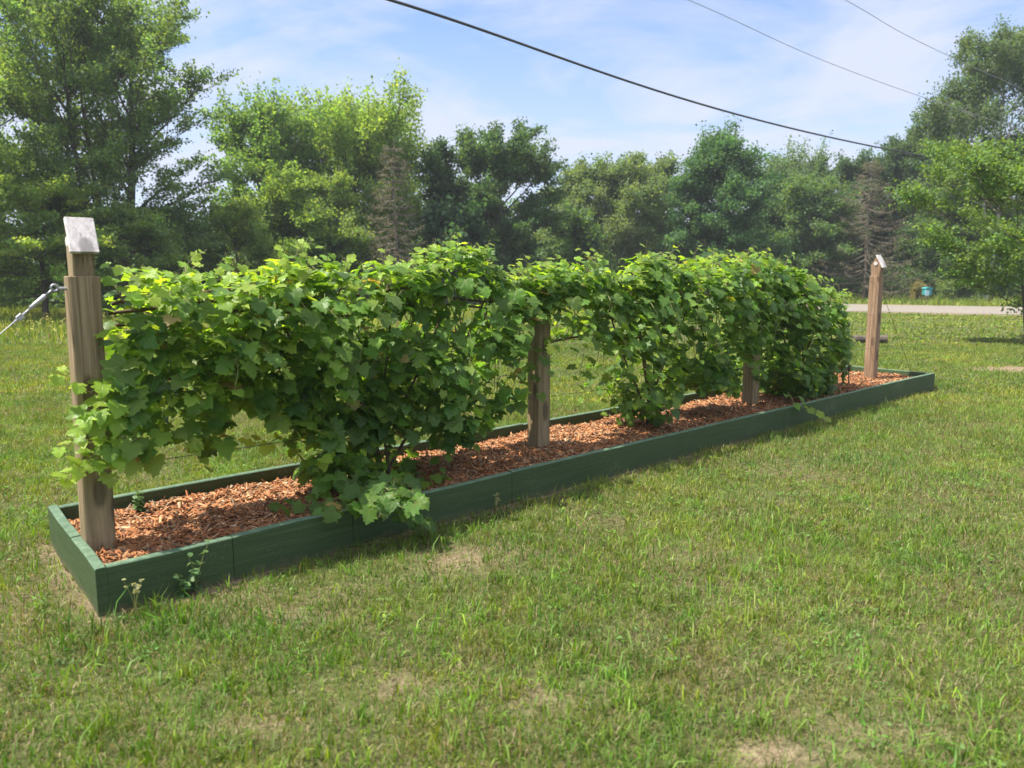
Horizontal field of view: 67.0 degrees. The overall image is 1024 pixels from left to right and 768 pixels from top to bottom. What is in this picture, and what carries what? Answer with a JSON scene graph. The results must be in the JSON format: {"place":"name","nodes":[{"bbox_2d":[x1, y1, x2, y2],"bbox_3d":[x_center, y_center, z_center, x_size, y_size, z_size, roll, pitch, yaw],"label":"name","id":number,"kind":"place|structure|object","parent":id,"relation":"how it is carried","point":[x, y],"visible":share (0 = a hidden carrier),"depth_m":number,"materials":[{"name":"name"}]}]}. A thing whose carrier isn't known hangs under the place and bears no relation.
{"place":"outdoors","nodes":[
{"label":"outdoors","id":0,"kind":"place"},
{"bbox_2d":[0,293,1023,767],"bbox_3d":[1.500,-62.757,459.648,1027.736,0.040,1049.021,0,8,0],"label":"ground","id":1,"kind":"structure","parent":0,"point":[760,751],"depth_m":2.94,"materials":[{"name":"green plant"}]},
{"bbox_2d":[0,50,128,295],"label":"maple tree","id":2,"kind":"object","parent":1,"relation":"on","point":[8,163],"visible":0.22,"depth_m":23.54,"materials":[{"name":"green plant"}]},
{"bbox_2d":[0,308,144,345],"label":"wildflower patch","id":3,"kind":"object","parent":1,"relation":"on","point":[48,326],"visible":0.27,"depth_m":18.23,"materials":[{"name":"plant"}]},
{"bbox_2d":[0,163,165,320],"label":"maple tree","id":4,"kind":"object","parent":1,"relation":"on","point":[29,193],"visible":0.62,"depth_m":23.14,"materials":[{"name":"green plant"}]},
{"bbox_2d":[63,217,115,551],"bbox_3d":[-1.909,0.114,3.504,0.143,1.705,0.168,-6,10,-39],"label":"trellis post","id":5,"kind":"object","parent":1,"relation":"on","point":[83,305],"visible":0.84,"depth_m":3.43,"materials":[{"name":"brown wood"}]},
{"bbox_2d":[0,284,66,334],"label":"guy wire","id":6,"kind":"object","parent":5,"relation":"attached to","point":[32,306],"visible":0.96,"depth_m":3.33,"materials":[{"name":"silver metal"}]},
{"bbox_2d":[103,282,867,292],"bbox_3d":[1.249,-0.827,6.501,8.861,0.024,0.083,-8,11,-43],"label":"trellis wire","id":7,"kind":"object","parent":5,"relation":"attached to","point":[358,291],"visible":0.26,"depth_m":3.97,"materials":[{"name":"grey metal"}]},
{"bbox_2d":[154,315,867,376],"bbox_3d":[1.249,-0.431,6.556,8.861,0.024,0.083,-8,11,-43],"label":"trellis wire","id":8,"kind":"object","parent":5,"relation":"attached to","point":[531,342],"visible":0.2,"depth_m":5.54,"materials":[{"name":"grey metal"}]},
{"bbox_2d":[163,348,867,459],"bbox_3d":[1.249,-0.025,6.613,8.861,0.024,0.083,-8,11,-43],"label":"trellis wire","id":9,"kind":"object","parent":5,"relation":"attached to","point":[412,420],"visible":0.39,"depth_m":4.26,"materials":[{"name":"grey metal"}]},
{"bbox_2d":[0,0,242,316],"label":"maple tree","id":10,"kind":"object","parent":1,"relation":"on","point":[78,43],"visible":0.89,"depth_m":24.67,"materials":[{"name":"green plant"}]},
{"bbox_2d":[62,198,191,300],"bbox_3d":[-12.300,-3.913,24.754,3.784,3.912,3.251,-4,9,-27],"label":"sapling","id":11,"kind":"object","parent":1,"relation":"on","point":[116,211],"visible":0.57,"depth_m":24.23,"materials":[{"name":"green plant"}]},
{"bbox_2d":[122,579,143,613],"bbox_3d":[-1.557,0.885,3.222,0.108,0.177,0.072,3,8,19],"label":"weed","id":12,"kind":"object","parent":1,"relation":"on","point":[137,586],"visible":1,"depth_m":3.23,"materials":[{"name":"yellow"}]},
{"bbox_2d":[174,573,190,598],"bbox_3d":[-1.458,0.886,3.408,0.078,0.134,0.078,-6,10,-38],"label":"weed","id":13,"kind":"object","parent":1,"relation":"on","point":[185,587],"visible":0.94,"depth_m":3.40,"materials":[{"name":"green plant"}]},
{"bbox_2d":[133,215,235,309],"bbox_3d":[-12.636,-4.663,29.851,4.560,3.995,5.129,0,8,0],"label":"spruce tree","id":14,"kind":"object","parent":1,"relation":"on","point":[180,271],"visible":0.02,"depth_m":29.11,"materials":[{"name":"green plant"}]},
{"bbox_2d":[187,539,209,594],"bbox_3d":[-1.381,0.821,3.438,0.124,0.243,0.076,-5,9,-33],"label":"weed","id":15,"kind":"object","parent":1,"relation":"on","point":[195,574],"visible":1,"depth_m":3.43,"materials":[{"name":"green plant"}]},
{"bbox_2d":[176,192,294,294],"bbox_3d":[-10.623,-5.039,29.742,4.322,4.767,4.241,0,8,0],"label":"maple tree","id":16,"kind":"object","parent":1,"relation":"on","point":[233,215],"visible":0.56,"depth_m":28.71,"materials":[{"name":"green plant"}]},
{"bbox_2d":[194,68,336,259],"bbox_3d":[-10.095,-8.043,33.169,6.144,9.834,5.440,-4,9,-25],"label":"maple tree","id":17,"kind":"object","parent":1,"relation":"on","point":[269,129],"visible":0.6,"depth_m":31.81,"materials":[{"name":"green plant"}]},
{"bbox_2d":[230,156,380,307],"bbox_3d":[-8.208,-5.950,31.651,5.882,6.047,6.094,0,8,0],"label":"maple tree","id":18,"kind":"object","parent":1,"relation":"on","point":[289,184],"visible":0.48,"depth_m":30.47,"materials":[{"name":"green plant"}]},
{"bbox_2d":[49,232,584,531],"bbox_3d":[-0.786,-0.011,4.474,1.350,1.764,3.429,6,10,37],"label":"grapevine","id":19,"kind":"object","parent":1,"relation":"on","point":[369,409],"visible":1,"depth_m":4.12,"materials":[{"name":"green plant"}]},
{"bbox_2d":[250,57,438,278],"bbox_3d":[-7.281,-8.746,35.723,9.729,10.601,9.256,0,8,0],"label":"maple tree","id":20,"kind":"object","parent":1,"relation":"on","point":[354,136],"visible":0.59,"depth_m":33.98,"materials":[{"name":"green plant"}]},
{"bbox_2d":[358,143,447,302],"bbox_3d":[-4.665,-6.025,30.349,3.396,7.079,3.945,-6,10,-38],"label":"dead spruce","id":21,"kind":"object","parent":1,"relation":"on","point":[394,222],"visible":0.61,"depth_m":30.20,"materials":[{"name":"grey plant"}]},
{"bbox_2d":[417,135,472,251],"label":"oak tree","id":22,"kind":"object","parent":1,"relation":"on","point":[447,157],"visible":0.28,"depth_m":36.62,"materials":[{"name":"green plant"}]},
{"bbox_2d":[409,116,572,283],"bbox_3d":[-0.582,-8.235,37.616,7.121,9.011,6.956,4,9,26],"label":"oak tree","id":23,"kind":"object","parent":1,"relation":"on","point":[504,165],"visible":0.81,"depth_m":36.20,"materials":[{"name":"green plant"}]},
{"bbox_2d":[48,365,934,616],"bbox_3d":[1.413,0.397,6.844,9.592,0.301,1.124,-7,11,-42],"label":"raised bed","id":24,"kind":"object","parent":1,"relation":"on","point":[245,553],"visible":0.46,"depth_m":4.41,"materials":[{"name":"green paint"}]},
{"bbox_2d":[67,370,914,563],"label":"mulch","id":25,"kind":"object","parent":24,"relation":"in","point":[170,523],"visible":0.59,"depth_m":4.92,"materials":[{"name":"brown wood"}]},
{"bbox_2d":[132,485,147,511],"bbox_3d":[-1.992,0.621,4.137,0.073,0.146,0.100,0,8,0],"label":"weed","id":26,"kind":"object","parent":25,"relation":"on","point":[139,506],"visible":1,"depth_m":4.12,"materials":[{"name":"green plant"}]},
{"bbox_2d":[512,241,788,427],"bbox_3d":[1.227,-0.422,6.467,1.035,1.628,3.351,8,11,44],"label":"grapevine","id":27,"kind":"object","parent":25,"relation":"on","point":[662,295],"visible":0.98,"depth_m":6.30,"materials":[{"name":"green plant"}]},
{"bbox_2d":[493,493,500,508],"bbox_3d":[-0.089,0.715,4.629,0.052,0.125,0.051,-7,10,-40],"label":"weed","id":28,"kind":"object","parent":1,"relation":"on","point":[497,499],"visible":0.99,"depth_m":4.63,"materials":[{"name":"green plant"}]},
{"bbox_2d":[0,291,1021,344],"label":"tall grass","id":29,"kind":"structure","parent":1,"relation":"on","point":[989,300],"depth_m":26.09,"materials":[{"name":"green plant"}]},
{"bbox_2d":[1,167,1023,310],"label":"woodland","id":30,"kind":"object","parent":1,"relation":"on","point":[435,228],"depth_m":36.72,"materials":[{"name":"green plant"}]},
{"bbox_2d":[527,316,550,448],"bbox_3d":[0.196,-0.007,5.654,0.133,1.350,0.126,-7,11,-42],"label":"trellis post","id":31,"kind":"object","parent":1,"relation":"on","point":[538,425],"visible":0.42,"depth_m":5.62,"materials":[{"name":"brown wood"}]},
{"bbox_2d":[531,166,594,270],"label":"birch tree","id":32,"kind":"object","parent":1,"relation":"on","point":[574,201],"visible":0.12,"depth_m":44.14,"materials":[{"name":"green plant"}]},
{"bbox_2d":[553,149,676,275],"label":"birch tree","id":33,"kind":"object","parent":1,"relation":"on","point":[626,189],"visible":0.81,"depth_m":42.78,"materials":[{"name":"green plant"}]},
{"bbox_2d":[646,149,691,251],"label":"birch tree","id":34,"kind":"object","parent":1,"relation":"on","point":[670,163],"visible":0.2,"depth_m":48.15,"materials":[{"name":"green plant"}]},
{"bbox_2d":[650,114,800,283],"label":"maple tree","id":35,"kind":"object","parent":1,"relation":"on","point":[722,176],"visible":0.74,"depth_m":40.08,"materials":[{"name":"green plant"}]},
{"bbox_2d":[741,286,763,404],"bbox_3d":[2.361,-0.280,7.609,0.133,1.350,0.126,-7,11,-42],"label":"trellis post","id":36,"kind":"object","parent":1,"relation":"on","point":[750,393],"visible":0.23,"depth_m":7.60,"materials":[{"name":"brown wood"}]},
{"bbox_2d":[737,188,809,261],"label":"maple tree","id":37,"kind":"object","parent":1,"relation":"on","point":[773,221],"visible":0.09,"depth_m":47.38,"materials":[{"name":"green plant"}]},
{"bbox_2d":[719,240,862,421],"bbox_3d":[3.067,-0.556,8.205,1.152,1.872,3.147,6,10,36],"label":"grapevine","id":38,"kind":"object","parent":1,"relation":"on","point":[808,378],"visible":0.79,"depth_m":7.81,"materials":[{"name":"green plant"}]},
{"bbox_2d":[753,130,837,251],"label":"pine tree","id":39,"kind":"object","parent":1,"relation":"on","point":[819,161],"visible":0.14,"depth_m":51.48,"materials":[{"name":"plant"}]},
{"bbox_2d":[764,169,868,291],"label":"maple tree","id":40,"kind":"object","parent":1,"relation":"on","point":[811,198],"visible":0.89,"depth_m":45.13,"materials":[{"name":"green plant"}]},
{"bbox_2d":[808,147,904,294],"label":"oak tree","id":41,"kind":"object","parent":1,"relation":"on","point":[846,168],"visible":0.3,"depth_m":53.26,"materials":[{"name":"green plant"}]},
{"bbox_2d":[803,159,935,300],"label":"dead spruce","id":42,"kind":"object","parent":1,"relation":"on","point":[866,261],"visible":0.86,"depth_m":43.97,"materials":[{"name":"grey plant"}]},
{"bbox_2d":[851,335,887,342],"bbox_3d":[7.523,-0.971,16.287,0.754,0.224,0.225,0,8,0],"label":"log","id":43,"kind":"object","parent":1,"relation":"on","point":[862,338],"visible":0.43,"depth_m":16.22,"materials":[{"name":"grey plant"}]},
{"bbox_2d":[863,255,886,378],"bbox_3d":[4.487,-0.732,9.562,0.132,1.705,0.168,-6,10,-39],"label":"trellis post","id":44,"kind":"object","parent":1,"relation":"on","point":[878,266],"visible":0.94,"depth_m":9.52,"materials":[{"name":"brown wood"}]},
{"bbox_2d":[883,295,910,370],"bbox_3d":[5.039,-0.629,10.118,1.446,1.356,0.016,-7,11,-42],"label":"guy wire","id":45,"kind":"object","parent":44,"relation":"attached to","point":[896,331],"visible":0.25,"depth_m":10.08,"materials":[{"name":"grey metal"}]},
{"bbox_2d":[861,125,961,294],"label":"oak tree","id":46,"kind":"object","parent":1,"relation":"on","point":[906,169],"visible":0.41,"depth_m":52.94,"materials":[{"name":"green plant"}]},
{"bbox_2d":[909,279,929,299],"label":"shrub","id":47,"kind":"object","parent":1,"relation":"on","point":[916,290],"visible":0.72,"depth_m":42.57,"materials":[{"name":"green plant"}]},
{"bbox_2d":[921,287,932,299],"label":"roadside box","id":48,"kind":"object","parent":1,"relation":"on","point":[926,291],"visible":0.83,"depth_m":41.51,"materials":[{"name":"teal plastic"}]},
{"bbox_2d":[881,130,1023,342],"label":"young tree","id":49,"kind":"object","parent":1,"relation":"on","point":[996,177],"visible":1,"depth_m":15.99,"materials":[{"name":"green plant"}]},
{"bbox_2d":[890,198,1023,298],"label":"maple tree","id":50,"kind":"object","parent":1,"relation":"on","point":[932,265],"visible":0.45,"depth_m":45.13,"materials":[{"name":"green plant"}]},
{"bbox_2d":[929,278,993,299],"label":"shrub","id":51,"kind":"object","parent":1,"relation":"on","point":[946,288],"visible":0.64,"depth_m":42.91,"materials":[{"name":"green plant"}]},
{"bbox_2d":[903,13,1023,298],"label":"birch tree","id":52,"kind":"object","parent":1,"relation":"on","point":[1005,57],"visible":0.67,"depth_m":41.59,"materials":[{"name":"green plant"}]},
{"bbox_2d":[0,0,1023,261],"label":"sky","id":53,"kind":"structure","parent":0,"point":[687,49],"materials":[{"name":"blue"}]},
{"bbox_2d":[386,0,948,160],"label":"overhead cable","id":54,"kind":"object","parent":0,"point":[509,39],"visible":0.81,"depth_m":14.49,"materials":[{"name":"grey plastic"}]},
{"bbox_2d":[636,299,1022,313],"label":"road","id":55,"kind":"structure","parent":0,"point":[944,309],"depth_m":31.64,"materials":[{"name":"grey asphalt"}]},
{"bbox_2d":[689,0,1021,129],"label":"overhead cable","id":56,"kind":"object","parent":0,"point":[844,68],"visible":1,"depth_m":26.03,"materials":[{"name":"grey plastic"}]},
{"bbox_2d":[846,0,1023,89],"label":"overhead cable","id":57,"kind":"object","parent":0,"point":[929,46],"visible":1,"depth_m":24.60,"materials":[{"name":"grey plastic"}]}
]}

